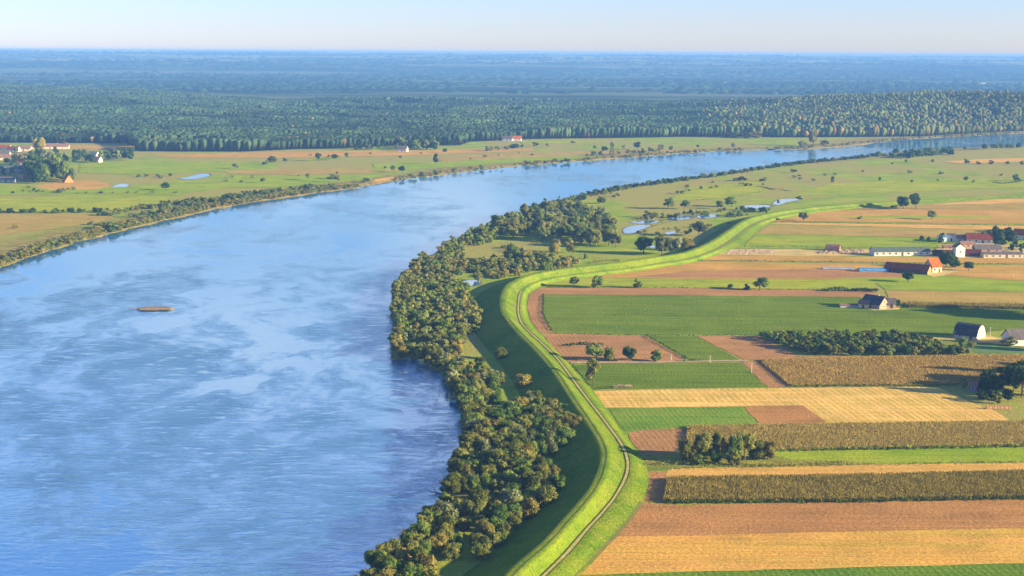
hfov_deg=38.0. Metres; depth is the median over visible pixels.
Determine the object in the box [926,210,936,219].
tree
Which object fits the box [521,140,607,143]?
grain field
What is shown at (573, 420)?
willow tree
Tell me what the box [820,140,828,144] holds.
bush
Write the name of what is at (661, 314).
crop field
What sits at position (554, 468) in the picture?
willow tree
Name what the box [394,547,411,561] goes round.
willow tree
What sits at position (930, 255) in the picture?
farm yard
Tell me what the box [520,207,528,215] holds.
grove tree
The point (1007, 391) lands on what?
yard tree
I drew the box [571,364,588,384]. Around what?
hedge
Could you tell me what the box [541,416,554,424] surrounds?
willow tree
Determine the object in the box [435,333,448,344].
willow tree
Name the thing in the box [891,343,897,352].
orchard tree
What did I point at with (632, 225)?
pond margin
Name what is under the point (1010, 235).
tree
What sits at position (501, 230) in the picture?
grove tree
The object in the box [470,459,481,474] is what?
willow tree
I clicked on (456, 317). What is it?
willow tree
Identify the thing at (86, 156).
tree
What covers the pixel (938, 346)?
orchard tree
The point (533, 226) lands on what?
grove tree
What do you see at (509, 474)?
willow tree
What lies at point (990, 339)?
farm yard
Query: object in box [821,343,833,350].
orchard tree
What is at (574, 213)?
grove tree
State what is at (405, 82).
woods
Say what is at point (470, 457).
willow tree
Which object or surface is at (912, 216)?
grass strip
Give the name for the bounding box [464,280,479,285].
pond
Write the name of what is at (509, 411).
willow tree
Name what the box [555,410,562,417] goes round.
willow tree
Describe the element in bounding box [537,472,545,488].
willow tree
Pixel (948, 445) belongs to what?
hedge
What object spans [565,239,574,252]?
bush
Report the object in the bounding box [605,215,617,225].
grove tree
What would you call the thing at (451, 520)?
willow tree
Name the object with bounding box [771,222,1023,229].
stubble field
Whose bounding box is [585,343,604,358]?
tree
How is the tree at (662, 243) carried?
on the ground at (628, 207)
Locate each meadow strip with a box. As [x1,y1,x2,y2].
[546,278,874,289]
[735,234,1023,248]
[746,238,912,244]
[835,274,1023,291]
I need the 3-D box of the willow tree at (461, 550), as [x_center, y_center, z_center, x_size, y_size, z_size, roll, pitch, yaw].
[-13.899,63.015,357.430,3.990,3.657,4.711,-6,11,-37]
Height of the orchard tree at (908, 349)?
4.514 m
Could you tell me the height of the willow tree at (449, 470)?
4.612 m
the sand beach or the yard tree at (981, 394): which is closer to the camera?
the yard tree at (981, 394)
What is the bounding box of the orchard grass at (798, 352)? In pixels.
[763,335,978,356]
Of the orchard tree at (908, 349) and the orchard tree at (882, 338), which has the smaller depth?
the orchard tree at (908, 349)
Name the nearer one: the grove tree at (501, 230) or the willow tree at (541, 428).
the willow tree at (541, 428)
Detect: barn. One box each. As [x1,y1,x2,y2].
[0,165,21,171]
[62,174,73,182]
[825,244,840,250]
[869,246,930,255]
[884,262,931,274]
[953,322,986,339]
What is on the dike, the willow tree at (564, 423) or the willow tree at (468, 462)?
the willow tree at (564, 423)
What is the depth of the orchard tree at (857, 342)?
613.17 m
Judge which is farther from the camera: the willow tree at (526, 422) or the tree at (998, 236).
the tree at (998, 236)
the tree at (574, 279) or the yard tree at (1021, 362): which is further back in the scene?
the tree at (574, 279)
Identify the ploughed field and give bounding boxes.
[543,333,684,361]
[618,499,1023,535]
[624,269,903,277]
[698,336,894,359]
[886,291,1023,303]
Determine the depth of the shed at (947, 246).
930.43 m
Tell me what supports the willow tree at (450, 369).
on the ground at (628, 207)
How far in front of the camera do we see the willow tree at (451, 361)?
561.21 m
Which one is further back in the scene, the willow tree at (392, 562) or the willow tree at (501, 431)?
the willow tree at (501, 431)
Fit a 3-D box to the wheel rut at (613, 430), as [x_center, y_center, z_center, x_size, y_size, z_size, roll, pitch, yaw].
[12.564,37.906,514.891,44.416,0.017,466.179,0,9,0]
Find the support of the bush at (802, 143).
on the ground at (628, 207)
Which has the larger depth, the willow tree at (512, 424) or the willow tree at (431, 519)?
the willow tree at (512, 424)
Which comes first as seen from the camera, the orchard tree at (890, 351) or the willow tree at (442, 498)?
the willow tree at (442, 498)
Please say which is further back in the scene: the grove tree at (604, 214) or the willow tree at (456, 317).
the grove tree at (604, 214)
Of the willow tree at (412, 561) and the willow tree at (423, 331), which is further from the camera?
the willow tree at (423, 331)
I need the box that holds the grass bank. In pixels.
[509,318,606,575]
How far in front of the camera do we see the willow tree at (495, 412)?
477.43 m
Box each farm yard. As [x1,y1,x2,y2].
[865,305,900,309]
[925,249,1023,256]
[928,267,958,276]
[936,243,1023,257]
[968,334,1023,346]
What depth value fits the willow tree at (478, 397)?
500.63 m
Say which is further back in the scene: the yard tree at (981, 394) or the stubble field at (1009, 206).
the stubble field at (1009, 206)
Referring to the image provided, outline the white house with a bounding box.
[952,243,964,256]
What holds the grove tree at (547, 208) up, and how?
on the ground at (628, 207)
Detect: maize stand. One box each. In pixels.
[663,468,1023,502]
[686,419,1023,451]
[758,354,1023,385]
[902,300,1023,309]
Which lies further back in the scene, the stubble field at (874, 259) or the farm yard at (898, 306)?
the stubble field at (874, 259)
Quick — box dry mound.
[33,180,109,189]
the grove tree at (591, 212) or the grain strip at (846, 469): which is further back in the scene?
the grove tree at (591, 212)
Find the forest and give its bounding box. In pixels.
[0,84,1023,151]
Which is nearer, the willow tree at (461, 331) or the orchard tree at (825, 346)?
the orchard tree at (825, 346)
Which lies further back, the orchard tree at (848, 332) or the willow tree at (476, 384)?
the orchard tree at (848, 332)
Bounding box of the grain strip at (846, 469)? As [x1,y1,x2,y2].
[666,463,1023,477]
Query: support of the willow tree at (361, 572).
on the ground at (628, 207)
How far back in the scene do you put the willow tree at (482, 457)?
430.56 m
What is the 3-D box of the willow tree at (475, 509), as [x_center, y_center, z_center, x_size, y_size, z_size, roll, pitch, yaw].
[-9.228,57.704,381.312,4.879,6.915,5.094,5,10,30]
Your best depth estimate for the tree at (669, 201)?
1155.70 m
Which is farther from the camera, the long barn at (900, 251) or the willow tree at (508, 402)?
the long barn at (900, 251)
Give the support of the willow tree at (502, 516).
on the ground at (628, 207)
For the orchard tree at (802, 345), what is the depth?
607.70 m
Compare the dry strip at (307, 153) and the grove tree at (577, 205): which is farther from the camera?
the dry strip at (307, 153)
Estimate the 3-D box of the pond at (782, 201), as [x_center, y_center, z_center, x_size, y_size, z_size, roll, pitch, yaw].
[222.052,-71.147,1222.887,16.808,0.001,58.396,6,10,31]
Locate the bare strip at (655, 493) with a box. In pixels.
[643,471,666,502]
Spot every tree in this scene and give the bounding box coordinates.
[3,158,11,162]
[25,160,38,175]
[26,153,39,160]
[30,168,41,182]
[30,169,44,178]
[32,137,45,149]
[34,148,42,156]
[37,163,49,180]
[40,149,53,157]
[41,168,50,179]
[44,158,56,176]
[49,153,55,160]
[54,157,68,177]
[65,168,75,178]
[71,152,79,161]
[84,153,90,161]
[111,148,115,156]
[115,150,120,158]
[125,151,132,158]
[160,182,169,189]
[315,152,321,160]
[333,171,339,179]
[359,568,367,575]
[363,549,386,563]
[363,568,375,575]
[369,567,381,574]
[370,558,382,568]
[373,570,393,575]
[374,541,395,557]
[376,553,394,567]
[378,565,395,575]
[380,557,397,574]
[382,537,403,553]
[391,326,403,333]
[391,339,402,349]
[391,342,405,353]
[394,315,406,323]
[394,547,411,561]
[395,560,405,572]
[399,531,413,545]
[400,563,424,575]
[402,528,414,533]
[403,539,419,556]
[405,557,419,573]
[407,140,412,147]
[408,546,424,559]
[409,519,433,535]
[409,533,424,543]
[410,310,423,318]
[413,140,421,148]
[416,540,433,555]
[416,553,437,569]
[417,515,437,537]
[417,518,438,536]
[418,328,427,337]
[419,508,438,519]
[420,333,431,343]
[421,139,428,148]
[421,566,439,575]
[424,319,434,329]
[424,345,438,354]
[425,538,435,549]
[428,505,442,514]
[429,531,448,552]
[430,143,437,148]
[430,349,444,360]
[431,317,443,325]
[433,153,437,163]
[434,513,458,529]
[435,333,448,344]
[436,528,455,543]
[437,320,450,331]
[437,359,448,370]
[438,494,451,501]
[439,471,462,493]
[439,478,460,493]
[439,500,461,517]
[440,522,455,533]
[442,542,459,560]
[443,359,455,366]
[444,367,454,374]
[445,459,454,472]
[447,533,463,544]
[448,457,465,473]
[449,334,462,341]
[451,313,461,321]
[451,447,469,459]
[451,497,470,517]
[451,542,463,553]
[452,378,466,390]
[453,329,466,343]
[454,518,472,534]
[455,361,465,374]
[455,383,467,393]
[456,393,467,406]
[456,396,474,411]
[457,431,476,442]
[458,441,475,453]
[459,459,471,467]
[459,464,478,476]
[459,477,473,493]
[460,410,472,418]
[461,310,475,315]
[461,403,471,413]
[461,412,480,420]
[461,418,473,431]
[461,419,479,427]
[464,454,477,460]
[466,394,486,406]
[466,489,490,508]
[466,500,485,517]
[467,372,479,379]
[467,381,480,394]
[468,527,484,537]
[468,532,480,546]
[468,542,482,558]
[469,313,481,324]
[469,473,490,490]
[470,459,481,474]
[471,378,486,387]
[471,405,482,411]
[471,514,485,526]
[472,423,483,431]
[473,360,485,370]
[473,399,484,405]
[473,427,488,449]
[474,358,487,367]
[474,436,490,446]
[474,451,489,464]
[474,519,495,536]
[475,409,493,417]
[475,438,495,452]
[475,462,484,475]
[475,534,491,546]
[475,544,490,559]
[476,407,489,415]
[478,367,491,375]
[478,386,496,405]
[480,393,491,404]
[480,419,499,430]
[480,429,498,440]
[481,463,495,478]
[481,489,495,509]
[482,508,491,518]
[483,515,499,532]
[484,373,500,388]
[484,425,495,431]
[486,448,504,463]
[487,500,501,509]
[487,531,503,547]
[488,457,498,472]
[488,472,504,490]
[488,479,506,495]
[489,393,500,406]
[489,408,505,419]
[489,503,507,517]
[490,435,504,448]
[492,387,502,399]
[493,448,508,454]
[494,215,505,224]
[494,459,516,480]
[494,510,508,530]
[495,219,507,226]
[495,440,519,455]
[495,452,510,467]
[495,532,507,542]
[497,226,505,235]
[497,414,514,418]
[497,419,510,428]
[497,427,510,441]
[497,488,522,502]
[498,417,515,421]
[499,522,511,538]
[501,469,520,484]
[501,482,520,493]
[502,227,511,235]
[502,400,521,411]
[502,433,516,441]
[503,498,519,504]
[505,212,514,216]
[505,217,512,226]
[505,406,521,418]
[506,481,521,492]
[507,225,518,238]
[507,502,523,520]
[507,511,522,528]
[508,404,522,412]
[508,421,526,429]
[508,425,525,433]
[508,442,534,453]
[509,221,518,225]
[509,434,530,443]
[509,449,534,459]
[512,396,529,405]
[512,456,531,467]
[512,465,531,477]
[513,222,522,232]
[514,213,523,219]
[515,415,532,427]
[516,414,533,420]
[518,497,539,518]
[519,203,527,212]
[519,470,543,489]
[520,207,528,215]
[521,221,530,235]
[521,405,536,412]
[521,429,538,436]
[521,484,537,493]
[521,491,539,504]
[524,212,534,221]
[524,440,539,453]
[525,392,536,401]
[527,435,535,440]
[529,220,536,233]
[530,407,544,414]
[530,452,535,461]
[530,455,549,469]
[531,390,541,397]
[531,414,544,430]
[531,484,557,507]
[532,463,550,477]
[533,397,545,405]
[533,412,546,423]
[534,424,556,435]
[534,433,543,439]
[535,208,544,215]
[535,440,547,454]
[536,217,546,226]
[536,228,546,240]
[536,405,551,410]
[537,221,551,238]
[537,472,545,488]
[539,201,547,208]
[540,430,557,455]
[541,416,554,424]
[544,206,552,212]
[544,212,556,215]
[544,227,549,239]
[544,408,555,418]
[545,215,560,222]
[545,398,557,404]
[545,421,563,435]
[546,457,552,472]
[547,200,557,205]
[547,400,559,409]
[548,472,565,491]
[550,221,557,236]
[550,464,560,476]
[553,418,570,425]
[553,427,572,446]
[555,226,565,237]
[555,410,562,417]
[556,204,565,209]
[556,402,567,408]
[560,207,568,215]
[561,415,582,427]
[562,201,573,208]
[562,225,573,240]
[562,410,575,415]
[562,425,576,440]
[563,216,572,223]
[569,276,578,286]
[570,210,579,216]
[570,229,575,238]
[571,203,581,208]
[573,232,583,244]
[574,216,585,224]
[575,226,586,238]
[580,213,590,219]
[583,207,592,210]
[583,222,592,229]
[584,210,594,219]
[584,227,598,237]
[584,232,592,245]
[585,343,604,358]
[585,358,600,384]
[589,229,602,247]
[591,221,601,227]
[593,215,603,224]
[597,206,607,214]
[600,212,610,225]
[601,228,614,245]
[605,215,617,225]
[607,224,617,231]
[609,232,622,243]
[622,346,636,360]
[633,142,640,149]
[634,236,653,253]
[654,234,672,255]
[663,197,673,208]
[668,236,681,253]
[678,438,691,462]
[680,199,690,208]
[684,440,696,461]
[692,221,707,235]
[693,455,703,464]
[694,430,713,460]
[708,436,716,452]
[709,448,721,462]
[712,432,728,459]
[715,200,723,206]
[724,196,737,206]
[726,454,741,464]
[727,435,743,454]
[736,431,755,460]
[748,440,765,459]
[753,277,769,290]
[763,330,773,339]
[763,440,775,459]
[771,332,779,341]
[776,337,784,343]
[781,338,787,345]
[787,341,794,348]
[791,330,800,337]
[793,339,799,348]
[798,212,808,220]
[798,341,807,350]
[806,344,813,352]
[809,129,817,145]
[809,344,818,354]
[818,344,823,352]
[820,330,829,335]
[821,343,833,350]
[825,328,832,334]
[826,345,837,355]
[834,337,843,342]
[837,341,845,347]
[837,347,845,354]
[842,329,850,336]
[845,340,855,347]
[847,347,856,355]
[851,339,861,345]
[854,346,864,355]
[855,332,863,338]
[860,339,866,345]
[863,332,873,339]
[869,345,877,352]
[872,338,878,344]
[875,348,885,355]
[878,335,885,342]
[878,343,887,349]
[881,333,891,340]
[884,345,895,354]
[888,334,895,342]
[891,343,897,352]
[896,196,908,208]
[897,342,906,353]
[899,332,909,338]
[902,272,913,281]
[902,344,911,354]
[908,193,920,208]
[909,332,918,339]
[911,346,920,354]
[916,343,925,351]
[923,340,932,348]
[924,344,933,352]
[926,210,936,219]
[933,348,938,354]
[934,343,942,352]
[938,250,955,267]
[940,345,947,352]
[941,148,949,152]
[946,346,956,353]
[957,347,965,353]
[958,337,967,347]
[960,378,968,387]
[963,262,974,270]
[978,391,989,400]
[980,369,994,378]
[981,379,992,391]
[986,228,998,240]
[986,390,993,398]
[989,374,1001,380]
[991,379,1004,395]
[991,392,1001,403]
[992,232,1004,243]
[994,366,1008,384]
[1000,229,1010,240]
[1000,236,1006,244]
[1002,388,1014,400]
[1003,365,1019,391]
[1007,232,1016,241]
[1008,230,1014,241]
[1010,364,1023,396]
[1014,359,1023,384]
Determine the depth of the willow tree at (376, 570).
339.69 m
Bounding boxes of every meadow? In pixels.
[0,183,222,194]
[0,195,168,211]
[78,162,277,174]
[217,174,382,187]
[373,156,583,169]
[672,181,767,200]
[788,178,1023,196]
[945,158,1023,163]
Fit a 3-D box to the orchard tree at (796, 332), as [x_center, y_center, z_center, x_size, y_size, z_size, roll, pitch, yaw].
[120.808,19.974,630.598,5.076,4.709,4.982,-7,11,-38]
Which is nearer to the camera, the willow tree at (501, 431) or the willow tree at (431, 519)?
the willow tree at (431, 519)
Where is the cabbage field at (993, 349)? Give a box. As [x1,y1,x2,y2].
[965,344,1023,354]
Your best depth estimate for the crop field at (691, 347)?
611.75 m
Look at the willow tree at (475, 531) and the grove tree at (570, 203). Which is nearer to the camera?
the willow tree at (475, 531)
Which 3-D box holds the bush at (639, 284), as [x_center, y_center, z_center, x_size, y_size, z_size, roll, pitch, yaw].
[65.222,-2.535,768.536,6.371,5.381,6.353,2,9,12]
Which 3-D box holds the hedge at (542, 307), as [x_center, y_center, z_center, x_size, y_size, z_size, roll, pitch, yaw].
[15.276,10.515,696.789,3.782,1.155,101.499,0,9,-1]
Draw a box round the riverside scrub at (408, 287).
[387,214,580,534]
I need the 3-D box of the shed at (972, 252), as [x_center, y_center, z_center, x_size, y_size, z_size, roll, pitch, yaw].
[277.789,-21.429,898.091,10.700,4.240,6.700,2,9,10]
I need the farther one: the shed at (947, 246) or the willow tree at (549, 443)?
the shed at (947, 246)
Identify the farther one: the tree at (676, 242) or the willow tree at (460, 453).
the tree at (676, 242)
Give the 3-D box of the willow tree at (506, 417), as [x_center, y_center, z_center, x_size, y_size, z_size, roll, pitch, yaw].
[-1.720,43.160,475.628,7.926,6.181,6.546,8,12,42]
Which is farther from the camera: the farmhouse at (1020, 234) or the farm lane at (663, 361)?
the farmhouse at (1020, 234)
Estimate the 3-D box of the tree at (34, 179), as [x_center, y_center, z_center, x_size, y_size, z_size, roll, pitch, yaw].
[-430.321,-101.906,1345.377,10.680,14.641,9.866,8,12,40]
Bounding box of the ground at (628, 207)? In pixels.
[0,51,1023,575]
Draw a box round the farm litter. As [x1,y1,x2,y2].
[815,248,864,253]
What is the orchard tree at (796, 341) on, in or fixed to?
on the orchard grass at (798, 352)
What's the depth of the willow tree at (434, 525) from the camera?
370.21 m
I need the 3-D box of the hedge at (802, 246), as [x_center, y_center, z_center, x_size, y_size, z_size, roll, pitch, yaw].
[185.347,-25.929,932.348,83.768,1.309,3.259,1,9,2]
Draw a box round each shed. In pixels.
[0,177,17,181]
[839,303,857,307]
[857,299,870,307]
[886,298,895,307]
[931,250,951,255]
[937,235,947,241]
[942,245,952,248]
[947,233,955,240]
[958,241,974,246]
[965,249,981,255]
[968,381,979,390]
[980,252,1023,257]
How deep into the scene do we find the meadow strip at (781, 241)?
960.85 m
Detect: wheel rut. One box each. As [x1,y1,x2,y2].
[517,292,626,575]
[519,291,629,575]
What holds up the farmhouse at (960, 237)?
on the ground at (628, 207)
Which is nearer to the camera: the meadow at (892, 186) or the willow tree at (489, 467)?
the willow tree at (489, 467)
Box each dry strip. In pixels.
[11,145,134,148]
[150,149,532,157]
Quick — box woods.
[0,50,1023,94]
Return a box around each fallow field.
[0,214,113,233]
[755,225,987,237]
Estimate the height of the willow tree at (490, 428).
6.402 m
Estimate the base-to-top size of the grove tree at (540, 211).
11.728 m
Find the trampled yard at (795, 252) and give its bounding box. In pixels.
[719,249,872,255]
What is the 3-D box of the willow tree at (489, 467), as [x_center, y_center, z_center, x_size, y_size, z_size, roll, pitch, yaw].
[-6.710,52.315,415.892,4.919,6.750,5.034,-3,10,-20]
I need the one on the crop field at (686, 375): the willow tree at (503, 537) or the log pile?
the log pile
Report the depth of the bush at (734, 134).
2144.91 m
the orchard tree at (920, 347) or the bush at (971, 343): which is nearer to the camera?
the orchard tree at (920, 347)
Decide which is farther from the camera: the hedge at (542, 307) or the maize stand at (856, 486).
the hedge at (542, 307)
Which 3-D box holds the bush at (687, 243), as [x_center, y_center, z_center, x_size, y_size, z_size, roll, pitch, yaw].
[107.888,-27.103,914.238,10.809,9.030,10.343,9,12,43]
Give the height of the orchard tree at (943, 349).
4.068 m
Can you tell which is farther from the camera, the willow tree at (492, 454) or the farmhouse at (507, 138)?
the farmhouse at (507, 138)
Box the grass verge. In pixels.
[574,501,640,575]
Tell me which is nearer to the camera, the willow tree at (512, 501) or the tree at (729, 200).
the willow tree at (512, 501)
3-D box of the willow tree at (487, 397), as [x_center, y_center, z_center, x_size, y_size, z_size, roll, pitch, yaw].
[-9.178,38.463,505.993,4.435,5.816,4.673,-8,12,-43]
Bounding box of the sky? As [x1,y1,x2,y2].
[0,0,1023,56]
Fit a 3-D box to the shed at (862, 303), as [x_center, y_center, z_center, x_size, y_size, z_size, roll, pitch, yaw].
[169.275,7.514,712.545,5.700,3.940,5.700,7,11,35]
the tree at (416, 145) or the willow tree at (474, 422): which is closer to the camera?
the willow tree at (474, 422)
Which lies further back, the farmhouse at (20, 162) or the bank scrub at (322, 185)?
the farmhouse at (20, 162)
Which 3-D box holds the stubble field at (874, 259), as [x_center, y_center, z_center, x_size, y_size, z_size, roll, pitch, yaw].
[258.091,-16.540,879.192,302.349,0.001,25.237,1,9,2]
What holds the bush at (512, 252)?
on the ground at (628, 207)
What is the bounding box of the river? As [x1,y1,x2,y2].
[0,133,1023,575]
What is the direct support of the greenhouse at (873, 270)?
on the ground at (628, 207)
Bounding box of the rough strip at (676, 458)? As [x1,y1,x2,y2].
[643,451,871,470]
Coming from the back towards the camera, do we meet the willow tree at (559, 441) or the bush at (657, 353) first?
the bush at (657, 353)
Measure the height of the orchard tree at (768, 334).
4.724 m
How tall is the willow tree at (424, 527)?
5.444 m
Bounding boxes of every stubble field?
[581,528,1023,574]
[593,261,914,278]
[594,387,1008,422]
[703,255,1023,263]
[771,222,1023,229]
[776,209,1023,223]
[857,199,1023,209]
[929,199,1023,204]
[942,265,1023,280]
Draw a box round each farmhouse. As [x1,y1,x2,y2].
[0,144,10,149]
[0,151,11,153]
[0,153,28,159]
[7,146,20,151]
[12,158,24,164]
[17,168,29,178]
[20,145,31,150]
[31,144,69,148]
[88,151,99,155]
[91,156,102,161]
[397,145,408,151]
[502,135,512,140]
[513,136,521,140]
[862,294,887,309]
[925,258,942,272]
[955,234,965,241]
[966,232,992,243]
[971,244,1001,251]
[1000,328,1023,345]
[1014,228,1023,239]
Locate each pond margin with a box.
[178,173,211,179]
[621,224,652,233]
[771,198,802,204]
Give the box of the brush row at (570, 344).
[563,341,603,345]
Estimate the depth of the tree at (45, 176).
1356.32 m
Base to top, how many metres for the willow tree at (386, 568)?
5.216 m
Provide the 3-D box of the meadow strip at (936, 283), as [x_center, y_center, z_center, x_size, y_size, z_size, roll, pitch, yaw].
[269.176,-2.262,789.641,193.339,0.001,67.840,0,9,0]
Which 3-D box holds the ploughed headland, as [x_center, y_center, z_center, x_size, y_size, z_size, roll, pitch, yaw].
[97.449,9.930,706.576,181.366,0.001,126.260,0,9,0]
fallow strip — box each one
[225,168,398,174]
[438,149,692,160]
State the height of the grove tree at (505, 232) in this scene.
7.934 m
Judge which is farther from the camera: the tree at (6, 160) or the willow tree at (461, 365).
the tree at (6, 160)
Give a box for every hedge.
[541,293,551,331]
[545,285,845,290]
[550,333,757,335]
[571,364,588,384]
[592,259,621,263]
[646,334,688,358]
[646,459,853,467]
[663,495,1023,503]
[671,460,1023,468]
[695,443,1023,453]
[698,259,1023,264]
[745,245,874,247]
[773,221,1022,225]
[788,383,959,386]
[821,286,847,291]
[843,287,877,291]
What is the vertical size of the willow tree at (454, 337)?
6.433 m
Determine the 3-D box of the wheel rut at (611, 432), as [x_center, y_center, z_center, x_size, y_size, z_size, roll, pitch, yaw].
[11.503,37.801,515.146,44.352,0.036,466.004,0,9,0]
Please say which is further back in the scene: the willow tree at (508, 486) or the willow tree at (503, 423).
the willow tree at (503, 423)
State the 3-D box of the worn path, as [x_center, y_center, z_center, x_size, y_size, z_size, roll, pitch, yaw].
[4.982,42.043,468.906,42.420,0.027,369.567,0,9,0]
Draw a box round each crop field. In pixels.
[543,294,1023,334]
[573,362,766,389]
[580,563,1023,575]
[609,407,757,430]
[651,336,739,360]
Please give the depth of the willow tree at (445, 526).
367.63 m
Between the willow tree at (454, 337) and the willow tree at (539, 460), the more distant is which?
the willow tree at (454, 337)
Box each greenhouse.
[822,267,853,269]
[858,268,888,271]
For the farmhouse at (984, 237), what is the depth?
958.73 m
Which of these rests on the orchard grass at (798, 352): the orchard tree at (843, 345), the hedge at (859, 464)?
the orchard tree at (843, 345)
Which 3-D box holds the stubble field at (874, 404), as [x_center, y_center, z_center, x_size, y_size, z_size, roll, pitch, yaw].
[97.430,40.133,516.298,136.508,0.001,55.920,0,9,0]
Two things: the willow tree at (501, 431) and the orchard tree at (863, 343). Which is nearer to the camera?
the willow tree at (501, 431)
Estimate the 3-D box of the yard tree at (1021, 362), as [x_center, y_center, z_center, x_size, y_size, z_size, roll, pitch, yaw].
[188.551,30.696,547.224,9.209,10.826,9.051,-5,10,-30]
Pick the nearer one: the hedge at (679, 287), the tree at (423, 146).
the hedge at (679, 287)
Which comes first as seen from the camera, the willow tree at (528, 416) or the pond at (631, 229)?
the willow tree at (528, 416)
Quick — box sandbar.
[139,307,169,309]
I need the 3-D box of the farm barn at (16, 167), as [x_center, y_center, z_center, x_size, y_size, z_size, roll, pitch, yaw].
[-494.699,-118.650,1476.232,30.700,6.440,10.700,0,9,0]
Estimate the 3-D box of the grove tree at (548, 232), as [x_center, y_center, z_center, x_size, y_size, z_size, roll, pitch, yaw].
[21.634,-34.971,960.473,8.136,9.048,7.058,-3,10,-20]
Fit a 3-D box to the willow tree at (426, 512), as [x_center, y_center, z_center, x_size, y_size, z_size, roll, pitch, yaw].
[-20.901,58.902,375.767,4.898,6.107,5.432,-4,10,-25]
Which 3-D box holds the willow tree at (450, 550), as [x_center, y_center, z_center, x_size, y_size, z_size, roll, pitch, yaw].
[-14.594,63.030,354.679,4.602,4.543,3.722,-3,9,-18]
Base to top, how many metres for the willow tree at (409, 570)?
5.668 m
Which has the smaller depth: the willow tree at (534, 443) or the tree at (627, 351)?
the willow tree at (534, 443)
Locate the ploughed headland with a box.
[527,288,877,332]
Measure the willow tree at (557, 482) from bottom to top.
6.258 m
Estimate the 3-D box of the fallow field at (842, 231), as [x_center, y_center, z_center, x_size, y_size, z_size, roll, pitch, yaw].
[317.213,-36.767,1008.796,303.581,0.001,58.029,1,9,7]
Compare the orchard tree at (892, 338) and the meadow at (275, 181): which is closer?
the orchard tree at (892, 338)
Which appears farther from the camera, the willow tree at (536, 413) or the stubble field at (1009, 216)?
the stubble field at (1009, 216)
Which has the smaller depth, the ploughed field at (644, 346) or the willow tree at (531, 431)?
the willow tree at (531, 431)
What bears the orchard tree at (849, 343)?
on the orchard grass at (798, 352)
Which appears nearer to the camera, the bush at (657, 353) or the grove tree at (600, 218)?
the bush at (657, 353)
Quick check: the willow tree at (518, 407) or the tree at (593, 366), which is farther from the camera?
the tree at (593, 366)
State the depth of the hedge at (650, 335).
639.92 m
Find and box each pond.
[113,184,128,186]
[179,173,209,178]
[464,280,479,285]
[623,225,649,233]
[633,221,658,223]
[666,216,692,219]
[696,214,719,217]
[745,205,770,208]
[773,199,799,204]
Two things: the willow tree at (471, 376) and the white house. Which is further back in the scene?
the white house
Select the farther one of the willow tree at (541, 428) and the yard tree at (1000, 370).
the yard tree at (1000, 370)
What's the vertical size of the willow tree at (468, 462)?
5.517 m
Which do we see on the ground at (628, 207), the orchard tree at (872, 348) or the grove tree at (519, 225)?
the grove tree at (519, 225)
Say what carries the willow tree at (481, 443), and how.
on the ground at (628, 207)
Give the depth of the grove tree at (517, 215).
1038.45 m
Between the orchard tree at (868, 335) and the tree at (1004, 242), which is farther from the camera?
the tree at (1004, 242)
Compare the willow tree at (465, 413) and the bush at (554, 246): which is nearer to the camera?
the willow tree at (465, 413)
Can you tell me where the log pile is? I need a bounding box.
[612,384,632,386]
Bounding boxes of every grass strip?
[774,447,1023,462]
[841,215,992,217]
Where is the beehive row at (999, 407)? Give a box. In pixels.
[986,406,1010,408]
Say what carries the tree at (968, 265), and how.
on the stubble field at (995, 271)
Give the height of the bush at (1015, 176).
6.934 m
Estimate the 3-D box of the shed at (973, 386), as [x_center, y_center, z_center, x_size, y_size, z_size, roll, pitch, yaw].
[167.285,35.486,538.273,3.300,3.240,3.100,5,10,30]
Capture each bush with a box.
[267,156,276,161]
[494,347,508,358]
[503,243,520,259]
[513,373,532,387]
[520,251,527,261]
[549,239,560,254]
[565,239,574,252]
[591,276,603,287]
[597,196,605,202]
[603,347,615,360]
[632,278,643,287]
[642,210,652,216]
[650,349,661,361]
[681,237,695,249]
[724,131,739,137]
[737,176,747,179]
[740,131,762,137]
[797,140,807,145]
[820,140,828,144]
[950,256,960,267]
[966,341,976,346]
[1000,337,1017,345]
[1012,173,1019,180]
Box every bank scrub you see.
[0,183,361,265]
[94,192,266,227]
[102,184,334,215]
[394,131,1018,179]
[574,153,885,201]
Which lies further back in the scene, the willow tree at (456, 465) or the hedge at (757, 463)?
the hedge at (757, 463)
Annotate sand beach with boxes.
[370,177,393,182]
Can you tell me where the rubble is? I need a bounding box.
[725,249,775,253]
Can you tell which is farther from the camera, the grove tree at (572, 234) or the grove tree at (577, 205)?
the grove tree at (577, 205)
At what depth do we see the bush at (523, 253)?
857.73 m
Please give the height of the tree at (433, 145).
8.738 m
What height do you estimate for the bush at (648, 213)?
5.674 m
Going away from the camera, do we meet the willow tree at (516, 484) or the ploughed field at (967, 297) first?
the willow tree at (516, 484)
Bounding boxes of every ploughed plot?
[742,360,787,387]
[745,405,825,423]
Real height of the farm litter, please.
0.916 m
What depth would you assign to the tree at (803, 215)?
1080.93 m
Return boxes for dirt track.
[517,291,628,575]
[649,212,798,264]
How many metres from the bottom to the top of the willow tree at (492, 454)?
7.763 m
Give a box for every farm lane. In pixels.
[571,360,746,362]
[934,337,958,339]
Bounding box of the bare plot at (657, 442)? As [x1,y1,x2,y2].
[629,428,688,454]
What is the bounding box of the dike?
[463,194,1023,575]
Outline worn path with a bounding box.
[505,318,601,575]
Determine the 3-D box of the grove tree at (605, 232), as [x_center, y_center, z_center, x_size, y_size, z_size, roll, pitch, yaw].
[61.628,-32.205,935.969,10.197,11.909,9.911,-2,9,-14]
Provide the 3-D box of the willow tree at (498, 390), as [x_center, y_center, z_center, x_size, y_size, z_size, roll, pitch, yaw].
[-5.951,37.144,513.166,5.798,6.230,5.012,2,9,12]
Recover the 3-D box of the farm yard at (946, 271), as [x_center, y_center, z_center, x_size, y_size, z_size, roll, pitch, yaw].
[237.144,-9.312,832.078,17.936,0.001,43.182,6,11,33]
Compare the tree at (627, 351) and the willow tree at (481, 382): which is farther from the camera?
the tree at (627, 351)

